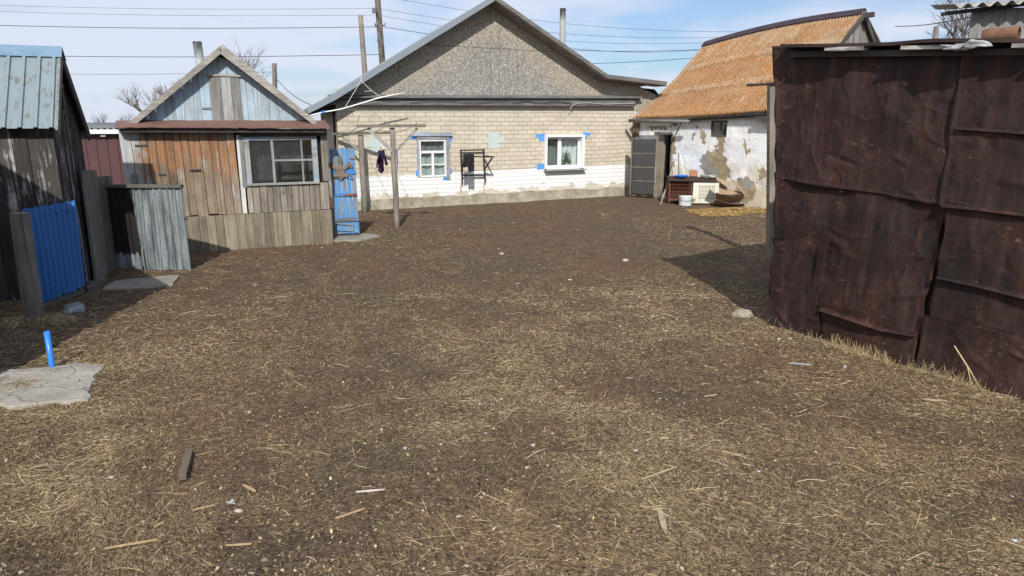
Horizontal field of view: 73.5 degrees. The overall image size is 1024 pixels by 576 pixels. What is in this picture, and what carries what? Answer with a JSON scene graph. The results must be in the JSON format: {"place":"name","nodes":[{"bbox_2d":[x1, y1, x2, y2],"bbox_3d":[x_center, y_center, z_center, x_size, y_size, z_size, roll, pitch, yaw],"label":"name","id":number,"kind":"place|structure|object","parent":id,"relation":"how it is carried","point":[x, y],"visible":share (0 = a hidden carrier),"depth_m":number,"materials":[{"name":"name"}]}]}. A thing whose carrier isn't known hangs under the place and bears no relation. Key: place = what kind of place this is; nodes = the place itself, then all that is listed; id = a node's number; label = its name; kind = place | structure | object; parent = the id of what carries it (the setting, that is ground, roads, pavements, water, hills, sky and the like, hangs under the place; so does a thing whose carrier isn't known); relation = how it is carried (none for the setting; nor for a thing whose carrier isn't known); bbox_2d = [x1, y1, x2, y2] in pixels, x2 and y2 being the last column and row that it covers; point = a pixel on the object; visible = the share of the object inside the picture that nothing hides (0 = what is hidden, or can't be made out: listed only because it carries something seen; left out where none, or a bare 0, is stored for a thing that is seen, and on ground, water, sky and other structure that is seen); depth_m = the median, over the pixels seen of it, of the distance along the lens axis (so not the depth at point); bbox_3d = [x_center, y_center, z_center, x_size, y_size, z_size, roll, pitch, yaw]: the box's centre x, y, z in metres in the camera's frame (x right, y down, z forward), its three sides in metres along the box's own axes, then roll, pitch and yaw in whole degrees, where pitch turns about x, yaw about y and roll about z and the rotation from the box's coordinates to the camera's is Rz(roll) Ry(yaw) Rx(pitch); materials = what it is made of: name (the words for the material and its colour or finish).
{"place":"outdoors","nodes":[
{"label":"outdoors","id":0,"kind":"place"},
{"bbox_2d":[377,145,387,172],"bbox_3d":[-2.748,-2.739,14.539,0.250,0.610,0.181,0,14,0],"label":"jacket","id":1,"kind":"object","parent":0,"point":[381,159],"visible":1,"depth_m":14.52,"materials":[{"name":"purple fabric"}]},
{"bbox_2d":[396,150,399,174],"bbox_3d":[-2.326,-2.547,14.028,0.063,0.570,0.064,12,18,42],"label":"white cloth","id":2,"kind":"object","parent":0,"point":[397,156],"visible":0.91,"depth_m":14.01,"materials":[{"name":"white fabric"}]},
{"bbox_2d":[0,129,1023,575],"bbox_3d":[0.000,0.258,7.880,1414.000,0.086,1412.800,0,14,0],"label":"ground","id":3,"kind":"structure","parent":0,"point":[602,219],"depth_m":5.22,"materials":[{"name":"brown soil"}]},
{"bbox_2d":[9,212,44,325],"bbox_3d":[-5.122,-0.151,7.256,0.196,1.293,0.100,0,14,0],"label":"leaning post","id":4,"kind":"object","parent":3,"relation":"on","point":[27,267],"visible":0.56,"depth_m":7.20,"materials":[{"name":"grey wood"}]},
{"bbox_2d":[0,44,93,300],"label":"tarred shed","id":5,"kind":"structure","parent":3,"relation":"on","point":[44,128],"depth_m":8.27,"materials":[{"name":"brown wood"}]},
{"bbox_2d":[61,84,67,113],"bbox_3d":[-5.693,-2.386,8.644,0.040,0.380,0.380,-5,14,-20],"label":"attic window","id":6,"kind":"structure","parent":5,"relation":"in","point":[63,111],"depth_m":8.76,"materials":[{"name":"grey wood"}]},
{"bbox_2d":[0,308,96,331],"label":"dry grass","id":7,"kind":"structure","parent":3,"relation":"on","point":[45,320],"depth_m":7.28,"materials":[{"name":"plant"}]},
{"bbox_2d":[0,363,102,409],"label":"concrete slab","id":8,"kind":"structure","parent":3,"relation":"on","point":[61,388],"depth_m":5.55,"materials":[{"name":"grey concrete"}]},
{"bbox_2d":[43,331,54,367],"bbox_3d":[-4.020,0.593,5.976,0.049,0.447,0.047,0,14,0],"label":"blue pipe","id":9,"kind":"object","parent":8,"relation":"on","point":[49,349],"visible":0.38,"depth_m":5.95,"materials":[{"name":"plastic"}]},
{"bbox_2d":[22,200,84,306],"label":"blue tin gate","id":10,"kind":"structure","parent":3,"relation":"on","point":[55,230],"depth_m":8.03,"materials":[{"name":"metal"}]},
{"bbox_2d":[62,302,85,313],"bbox_3d":[-5.006,0.225,7.830,0.171,0.094,0.199,12,18,40],"label":"crushed tin","id":11,"kind":"object","parent":3,"relation":"on","point":[77,307],"visible":1,"depth_m":7.80,"materials":[{"name":"grey metal"}]},
{"bbox_2d":[85,280,104,292],"bbox_3d":[-5.503,-0.021,8.991,0.152,0.048,0.524,-1,14,-5],"label":"plank offcut","id":12,"kind":"object","parent":3,"relation":"on","point":[92,286],"visible":1,"depth_m":8.97,"materials":[{"name":"grey wood"}]},
{"bbox_2d":[87,278,106,283],"bbox_3d":[-5.600,-0.080,9.251,0.119,0.040,0.353,2,14,8],"label":"plank offcut","id":13,"kind":"object","parent":3,"relation":"on","point":[103,279],"visible":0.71,"depth_m":9.25,"materials":[{"name":"grey wood"}]},
{"bbox_2d":[80,170,116,279],"bbox_3d":[-5.761,-0.902,9.635,0.100,1.539,0.889,-3,14,-11],"label":"plank fence","id":14,"kind":"object","parent":3,"relation":"on","point":[99,225],"visible":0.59,"depth_m":9.53,"materials":[{"name":"grey wood"}]},
{"bbox_2d":[90,112,107,122],"bbox_3d":[-19.727,-7.177,33.121,0.838,2.837,1.075,-11,17,-37],"label":"bare tree","id":15,"kind":"object","parent":3,"relation":"on","point":[103,120],"visible":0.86,"depth_m":32.95,"materials":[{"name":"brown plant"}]},
{"bbox_2d":[81,122,125,183],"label":"brown garage","id":16,"kind":"structure","parent":3,"relation":"on","point":[102,152],"depth_m":14.96,"materials":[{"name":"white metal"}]},
{"bbox_2d":[104,539,157,548],"bbox_3d":[-1.968,1.323,3.547,0.250,0.007,0.011,-5,14,-18],"label":"wood splinter","id":17,"kind":"object","parent":3,"relation":"on","point":[132,543],"visible":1,"depth_m":3.54,"materials":[{"name":"beige wood"}]},
{"bbox_2d":[0,244,278,389],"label":"weedy straw","id":18,"kind":"object","parent":3,"relation":"on","point":[99,316],"visible":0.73,"depth_m":7.54,"materials":[{"name":"brown plant"}]},
{"bbox_2d":[102,275,179,289],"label":"concrete slab","id":19,"kind":"structure","parent":3,"relation":"on","point":[146,282],"depth_m":9.09,"materials":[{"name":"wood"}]},
{"bbox_2d":[103,184,190,270],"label":"galvanised gate","id":20,"kind":"structure","parent":3,"relation":"on","point":[148,224],"depth_m":9.91,"materials":[{"name":"metal"}]},
{"bbox_2d":[117,80,178,112],"bbox_3d":[-16.013,-7.439,31.344,2.539,4.184,3.547,6,15,23],"label":"bare tree","id":21,"kind":"object","parent":3,"relation":"on","point":[136,106],"visible":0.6,"depth_m":30.28,"materials":[{"name":"grey plant"}]},
{"bbox_2d":[178,449,193,480],"bbox_3d":[-2.037,1.102,4.289,0.048,0.044,0.344,-4,14,-17],"label":"wood billet","id":22,"kind":"object","parent":3,"relation":"on","point":[185,465],"visible":1,"depth_m":4.25,"materials":[{"name":"grey wood"}]},
{"bbox_2d":[192,504,214,510],"bbox_3d":[-1.729,1.231,3.850,0.116,0.007,0.010,-7,15,-27],"label":"wood splinter","id":23,"kind":"object","parent":3,"relation":"on","point":[203,507],"visible":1,"depth_m":3.85,"materials":[{"name":"beige wood"}]},
{"bbox_2d":[115,41,332,252],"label":"wooden shed","id":24,"kind":"structure","parent":3,"relation":"on","point":[234,144],"depth_m":11.45,"materials":[{"name":"brown wood"}]},
{"bbox_2d":[238,135,319,187],"bbox_3d":[-4.027,-2.170,11.863,1.259,1.066,0.367,-6,15,-25],"label":"window","id":25,"kind":"structure","parent":24,"relation":"in","point":[262,158],"depth_m":11.89,"materials":[{"name":"white paint"}]},
{"bbox_2d":[328,148,359,233],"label":"blue gate","id":26,"kind":"structure","parent":24,"relation":"attached to","point":[341,164],"depth_m":12.65,"materials":[{"name":"paint"}]},
{"bbox_2d":[225,543,251,545],"bbox_3d":[-1.401,1.314,3.515,0.132,0.007,0.010,-1,14,-6],"label":"wood splinter","id":27,"kind":"object","parent":3,"relation":"on","point":[237,544],"visible":1,"depth_m":3.51,"materials":[{"name":"beige wood"}]},
{"bbox_2d":[242,484,255,491],"bbox_3d":[-1.546,1.176,4.035,0.136,0.007,0.018,9,16,33],"label":"wood splinter","id":28,"kind":"object","parent":3,"relation":"on","point":[249,488],"visible":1,"depth_m":4.03,"materials":[{"name":"beige wood"}]},
{"bbox_2d":[233,33,270,78],"bbox_3d":[-11.190,-7.613,28.458,2.396,5.872,2.952,0,14,0],"label":"bare tree","id":29,"kind":"object","parent":3,"relation":"on","point":[248,63],"visible":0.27,"depth_m":28.36,"materials":[{"name":"grey plant"}]},
{"bbox_2d":[272,63,276,87],"bbox_3d":[-7.386,-4.992,21.427,0.377,3.874,0.172,0,14,0],"label":"short pole","id":30,"kind":"object","parent":3,"relation":"on","point":[274,74],"visible":0.23,"depth_m":21.01,"materials":[{"name":"wood"}]},
{"bbox_2d":[335,508,364,518],"bbox_3d":[-0.879,1.226,3.732,0.173,0.007,0.012,-9,16,-34],"label":"wood splinter","id":31,"kind":"object","parent":3,"relation":"on","point":[349,513],"visible":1,"depth_m":3.72,"materials":[{"name":"beige wood"}]},
{"bbox_2d":[334,233,379,241],"bbox_3d":[-2.904,-0.937,12.819,0.876,0.055,0.817,0,14,0],"label":"doorstep slab","id":32,"kind":"structure","parent":3,"relation":"on","point":[354,237],"depth_m":12.69,"materials":[{"name":"concrete"}]},
{"bbox_2d":[331,131,389,212],"bbox_3d":[-3.533,-2.701,16.323,1.367,2.043,0.168,0,14,0],"label":"clothes post","id":33,"kind":"object","parent":3,"relation":"on","point":[363,185],"visible":0.95,"depth_m":16.20,"materials":[{"name":"wood"}]},
{"bbox_2d":[358,15,366,74],"bbox_3d":[-6.113,-8.094,28.908,0.411,6.397,0.250,0,14,0],"label":"utility pole","id":34,"kind":"object","parent":3,"relation":"on","point":[362,45],"visible":0.36,"depth_m":28.36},
{"bbox_2d":[356,489,384,491],"bbox_3d":[-0.817,1.169,3.960,0.163,0.007,0.010,-3,14,-11],"label":"wood splinter","id":35,"kind":"object","parent":3,"relation":"on","point":[370,490],"visible":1,"depth_m":3.95,"materials":[{"name":"white wood"}]},
{"bbox_2d":[372,0,384,63],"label":"utility pole","id":36,"kind":"object","parent":3,"relation":"on","point":[376,10],"visible":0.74,"depth_m":29.13,"materials":[{"name":"wood"}]},
{"bbox_2d":[0,11,337,15],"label":"power line","id":37,"kind":"object","parent":36,"relation":"attached to","point":[206,15],"visible":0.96,"depth_m":29.10,"materials":[{"name":"metal"}]},
{"bbox_2d":[0,25,349,28],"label":"power line","id":38,"kind":"object","parent":36,"relation":"attached to","point":[178,28],"visible":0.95,"depth_m":29.21,"materials":[{"name":"metal"}]},
{"bbox_2d":[3,5,371,8],"bbox_3d":[-15.297,-11.925,29.013,19.154,0.264,0.011,0,14,0],"label":"power line","id":39,"kind":"object","parent":36,"relation":"attached to","point":[149,8],"visible":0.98,"depth_m":29.03,"materials":[{"name":"metal"}]},
{"bbox_2d":[65,54,378,56],"bbox_3d":[-15.413,-10.001,29.477,19.742,0.166,0.024,0,14,0],"label":"power line","id":40,"kind":"object","parent":36,"relation":"attached to","point":[237,56],"visible":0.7,"depth_m":29.48,"materials":[{"name":"metal"}]},
{"bbox_2d":[385,16,681,43],"bbox_3d":[2.284,-11.322,30.187,16.074,1.015,0.013,-2,14,-7],"label":"power line","id":41,"kind":"object","parent":36,"relation":"attached to","point":[571,41],"visible":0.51,"depth_m":30.60,"materials":[{"name":"metal"}]},
{"bbox_2d":[385,27,698,51],"bbox_3d":[2.393,-10.930,30.281,15.900,0.889,0.022,-2,14,-7],"label":"power line","id":42,"kind":"object","parent":36,"relation":"attached to","point":[578,50],"visible":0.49,"depth_m":30.67,"materials":[{"name":"metal"}]},
{"bbox_2d":[383,9,717,37],"bbox_3d":[2.968,-11.571,30.127,17.451,1.030,0.013,-2,14,-6],"label":"power line","id":43,"kind":"object","parent":36,"relation":"attached to","point":[573,34],"visible":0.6,"depth_m":30.30,"materials":[{"name":"metal"}]},
{"bbox_2d":[404,0,717,31],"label":"power line","id":44,"kind":"object","parent":36,"relation":"attached to","point":[587,25],"visible":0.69,"depth_m":30.22,"materials":[{"name":"metal"}]},
{"bbox_2d":[356,123,425,227],"bbox_3d":[-2.369,-2.168,13.738,1.346,2.218,0.151,0,14,0],"label":"clothes post","id":45,"kind":"object","parent":3,"relation":"on","point":[392,148],"visible":0.96,"depth_m":13.56,"materials":[{"name":"wood"}]},
{"bbox_2d":[304,0,666,211],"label":"brick house","id":46,"kind":"structure","parent":3,"relation":"on","point":[524,101],"depth_m":17.91,"materials":[{"name":"brick"}]},
{"bbox_2d":[310,76,404,115],"bbox_3d":[-3.543,-4.392,15.721,2.211,0.891,0.215,-7,15,-26],"label":"water pipe","id":47,"kind":"object","parent":46,"relation":"attached to","point":[323,112],"visible":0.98,"depth_m":15.68,"materials":[{"name":"plastic"}]},
{"bbox_2d":[413,132,452,179],"bbox_3d":[-2.046,-3.367,17.520,1.075,1.203,0.215,-7,15,-26],"label":"wooden window","id":48,"kind":"structure","parent":46,"relation":"in","point":[433,148],"depth_m":17.55,"materials":[{"name":"white paint"}]},
{"bbox_2d":[460,149,493,183],"bbox_3d":[-0.981,-3.119,17.680,0.918,0.872,0.555,-7,15,-26],"label":"laundry rack","id":49,"kind":"object","parent":46,"relation":"attached to","point":[484,156],"visible":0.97,"depth_m":17.86,"materials":[{"name":"metal"}]},
{"bbox_2d":[463,154,473,171],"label":"black trousers","id":50,"kind":"object","parent":49,"relation":"hanging from","point":[468,160],"visible":1,"depth_m":17.28,"materials":[{"name":"fabric"}]},
{"bbox_2d":[544,135,586,170],"bbox_3d":[1.441,-3.804,19.257,1.311,0.976,0.430,-7,15,-26],"label":"plastic window","id":51,"kind":"structure","parent":46,"relation":"in","point":[564,142],"depth_m":19.33,"materials":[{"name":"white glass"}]},
{"bbox_2d":[561,150,571,164],"bbox_3d":[1.550,-3.687,19.481,0.375,0.473,0.127,-7,15,-26],"label":"potted plant","id":52,"kind":"object","parent":51,"relation":"in","point":[566,161],"visible":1,"depth_m":19.46,"materials":[{"name":"green plant"}]},
{"bbox_2d":[0,282,1023,575],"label":"bark chips","id":53,"kind":"object","parent":3,"relation":"on","point":[274,554],"visible":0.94,"depth_m":3.85,"materials":[{"name":"brown wood"}]},
{"bbox_2d":[0,267,1023,575],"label":"long stalks","id":54,"kind":"object","parent":3,"relation":"on","point":[542,449],"visible":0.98,"depth_m":4.32,"materials":[{"name":"plant"}]},
{"bbox_2d":[0,211,1023,573],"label":"pale crumbs","id":55,"kind":"object","parent":3,"relation":"on","point":[432,459],"visible":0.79,"depth_m":4.64,"materials":[{"name":"beige"}]},
{"bbox_2d":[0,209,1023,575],"bbox_3d":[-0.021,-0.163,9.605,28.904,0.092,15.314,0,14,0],"label":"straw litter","id":56,"kind":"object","parent":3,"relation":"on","point":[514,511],"visible":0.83,"depth_m":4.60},
{"bbox_2d":[641,467,675,479],"bbox_3d":[0.893,1.125,4.171,0.285,0.007,0.009,-8,16,-31],"label":"wood splinter","id":57,"kind":"object","parent":3,"relation":"on","point":[658,473],"visible":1,"depth_m":4.17,"materials":[{"name":"beige wood"}]},
{"bbox_2d":[658,509,666,533],"bbox_3d":[0.815,1.261,3.713,0.034,0.007,0.226,1,14,3],"label":"wood splinter","id":58,"kind":"object","parent":3,"relation":"on","point":[662,521],"visible":1,"depth_m":3.70,"materials":[{"name":"beige wood"}]},
{"bbox_2d":[660,159,674,203],"bbox_3d":[4.218,-2.880,18.550,0.039,1.130,1.372,7,15,25],"label":"stick","id":59,"kind":"object","parent":3,"relation":"on","point":[666,185],"visible":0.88,"depth_m":18.45,"materials":[{"name":"beige wood"}]},
{"bbox_2d":[679,195,691,205],"bbox_3d":[4.507,-2.271,17.831,0.358,0.259,0.371,0,14,0],"label":"bucket","id":60,"kind":"object","parent":3,"relation":"on","point":[685,200],"visible":1,"depth_m":17.71,"materials":[{"name":"plastic"}]},
{"bbox_2d":[665,176,718,203],"bbox_3d":[4.796,-2.617,18.332,1.324,0.697,0.700,1,14,5],"label":"rusty cage","id":61,"kind":"object","parent":3,"relation":"on","point":[676,188],"visible":0.78,"depth_m":18.20,"materials":[{"name":"metal"}]},
{"bbox_2d":[674,175,687,177],"bbox_3d":[4.499,-2.969,18.253,0.373,0.059,0.373,0,14,0],"label":"basin","id":62,"kind":"object","parent":61,"relation":"on","point":[680,176],"visible":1,"depth_m":18.17,"materials":[{"name":"blue plastic"}]},
{"bbox_2d":[689,170,697,176],"bbox_3d":[4.876,-3.090,18.449,0.248,0.190,0.080,0,14,0],"label":"brick","id":63,"kind":"object","parent":61,"relation":"on","point":[693,173],"visible":1,"depth_m":18.41,"materials":[{"name":"orange brick"}]},
{"bbox_2d":[690,182,718,202],"bbox_3d":[5.129,-2.560,18.286,0.687,0.547,0.520,1,14,5],"label":"grille panel","id":64,"kind":"object","parent":3,"relation":"on","point":[704,192],"visible":0.92,"depth_m":18.04,"materials":[{"name":"metal"}]},
{"bbox_2d":[684,206,765,216],"bbox_3d":[5.592,-1.844,16.536,2.754,0.079,1.962,0,14,0],"label":"hay patch","id":65,"kind":"object","parent":3,"relation":"on","point":[721,212],"visible":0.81,"depth_m":16.47,"materials":[{"name":"yellow plant"}]},
{"bbox_2d":[712,200,744,206],"bbox_3d":[5.522,-2.156,17.607,0.846,0.258,0.435,6,15,23],"label":"cardboard sheet","id":66,"kind":"object","parent":3,"relation":"on","point":[719,203],"visible":0.88,"depth_m":17.64,"materials":[{"name":"brown cardboard"}]},
{"bbox_2d":[715,193,745,202],"bbox_3d":[5.661,-2.296,17.788,1.045,0.419,0.509,-4,14,-17],"label":"cardboard sheet","id":67,"kind":"object","parent":66,"relation":"on","point":[725,198],"visible":0.63,"depth_m":17.67,"materials":[{"name":"brown cardboard"}]},
{"bbox_2d":[719,182,742,195],"bbox_3d":[5.572,-2.502,17.410,0.737,0.365,0.208,-2,14,-7],"label":"cardboard sheet","id":68,"kind":"object","parent":67,"relation":"on","point":[724,190],"visible":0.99,"depth_m":17.40,"materials":[{"name":"beige cardboard"}]},
{"bbox_2d":[716,176,729,185],"bbox_3d":[5.305,-2.701,17.322,0.388,0.214,0.304,0,14,0],"label":"cardboard sheet","id":69,"kind":"object","parent":68,"relation":"on","point":[723,181],"visible":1,"depth_m":17.28,"materials":[{"name":"beige cardboard"}]},
{"bbox_2d":[730,179,744,194],"bbox_3d":[5.750,-2.572,17.458,0.518,0.404,0.302,0,14,0],"label":"cardboard sheet","id":70,"kind":"object","parent":68,"relation":"on","point":[737,185],"visible":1,"depth_m":17.48,"materials":[{"name":"beige cardboard"}]},
{"bbox_2d":[732,308,753,317],"bbox_3d":[2.562,0.300,7.631,0.213,0.132,0.197,-8,16,-30],"label":"stone","id":71,"kind":"object","parent":3,"relation":"on","point":[743,313],"visible":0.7,"depth_m":7.57,"materials":[{"name":"beige stone"}]},
{"bbox_2d":[628,8,880,208],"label":"clay house","id":72,"kind":"structure","parent":3,"relation":"on","point":[702,113],"depth_m":18.55,"materials":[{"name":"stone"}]},
{"bbox_2d":[629,138,658,196],"bbox_3d":[3.723,-3.413,19.413,0.781,1.636,0.088,8,16,31],"label":"felted door","id":73,"kind":"structure","parent":72,"relation":"attached to","point":[643,166],"depth_m":19.38,"materials":[{"name":"grey fabric"}]},
{"bbox_2d":[711,121,727,136],"bbox_3d":[5.506,-4.178,18.001,0.190,0.416,0.515,-12,18,-40],"label":"window","id":74,"kind":"structure","parent":72,"relation":"in","point":[720,126],"depth_m":18.05,"materials":[{"name":"grey glass"}]},
{"bbox_2d":[747,82,775,261],"bbox_3d":[3.815,-1.699,10.455,0.723,2.803,0.224,0,14,0],"label":"gate post","id":75,"kind":"object","parent":3,"relation":"on","point":[771,170],"visible":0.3,"depth_m":10.41,"materials":[{"name":"wood"}]},
{"bbox_2d":[789,362,811,364],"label":"wood splinter","id":76,"kind":"object","parent":3,"relation":"on","point":[799,363],"visible":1,"depth_m":6.10,"materials":[{"name":"grey wood"}]},
{"bbox_2d":[765,319,1017,398],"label":"dry grass","id":77,"kind":"structure","parent":3,"relation":"on","point":[859,351],"depth_m":6.22,"materials":[{"name":"plant"}]},
{"bbox_2d":[768,38,1023,399],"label":"rusty shed","id":78,"kind":"structure","parent":3,"relation":"on","point":[898,213],"depth_m":5.95,"materials":[{"name":"metal"}]},
{"bbox_2d":[941,39,992,50],"bbox_3d":[3.468,-1.853,5.232,0.078,0.078,0.379,-9,16,-33],"label":"plastic rag","id":79,"kind":"object","parent":78,"relation":"on","point":[971,44],"visible":1,"depth_m":5.21,"materials":[{"name":"white plastic"}]},
{"bbox_2d":[981,26,1020,37],"bbox_3d":[3.921,-2.028,5.504,0.118,0.116,0.245,-13,18,-42],"label":"pipe offcut","id":80,"kind":"object","parent":78,"relation":"on","point":[1009,32],"visible":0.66,"depth_m":5.46,"materials":[{"name":"orange metal"}]},
{"bbox_2d":[922,398,946,400],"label":"wood splinter","id":81,"kind":"object","parent":3,"relation":"on","point":[933,399],"visible":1,"depth_m":5.32,"materials":[{"name":"beige wood"}]},
{"bbox_2d":[932,26,938,38],"bbox_3d":[13.987,-6.102,23.216,0.173,5.184,0.173,0,14,0],"label":"brown post","id":82,"kind":"object","parent":3,"relation":"on","point":[935,32],"visible":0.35,"depth_m":22.61,"materials":[{"name":"beige wood"}]},
{"bbox_2d":[926,13,969,37],"bbox_3d":[17.402,-7.951,27.745,2.538,6.860,2.051,0,14,0],"label":"bare tree","id":83,"kind":"object","parent":3,"relation":"on","point":[948,33],"visible":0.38,"depth_m":26.90,"materials":[{"name":"grey plant"}]},
{"bbox_2d":[931,0,988,37],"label":"bare tree","id":84,"kind":"object","parent":3,"relation":"on","point":[962,30],"visible":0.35,"depth_m":26.32,"materials":[{"name":"grey plant"}]},
{"bbox_2d":[954,345,980,390],"bbox_3d":[3.647,0.642,5.487,0.291,0.387,0.034,-1,14,-5],"label":"dry stalk","id":85,"kind":"object","parent":3,"relation":"on","point":[968,368],"visible":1,"depth_m":5.50,"materials":[{"name":"beige plant"}]},
{"bbox_2d":[930,0,1023,37],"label":"grey plank shed","id":86,"kind":"structure","parent":3,"relation":"on","point":[995,14],"depth_m":10.72,"materials":[{"name":"wood"}]},
{"bbox_2d":[0,0,1023,122],"label":"sky","id":87,"kind":"structure","parent":0,"point":[152,48],"materials":[{"name":"blue"}]},
{"bbox_2d":[592,58,689,63],"bbox_3d":[2.456,-10.473,31.420,15.693,0.441,0.023,0,14,0],"label":"power line","id":88,"kind":"object","parent":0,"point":[640,61],"visible":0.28,"depth_m":31.43,"materials":[{"name":"metal"}]},
{"bbox_2d":[895,16,970,26],"bbox_3d":[9.063,-5.826,15.054,0.019,0.888,8.514,5,14,19],"label":"power line","id":89,"kind":"object","parent":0,"point":[936,23],"visible":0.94,"depth_m":13.84,"materials":[{"name":"metal"}]}
]}

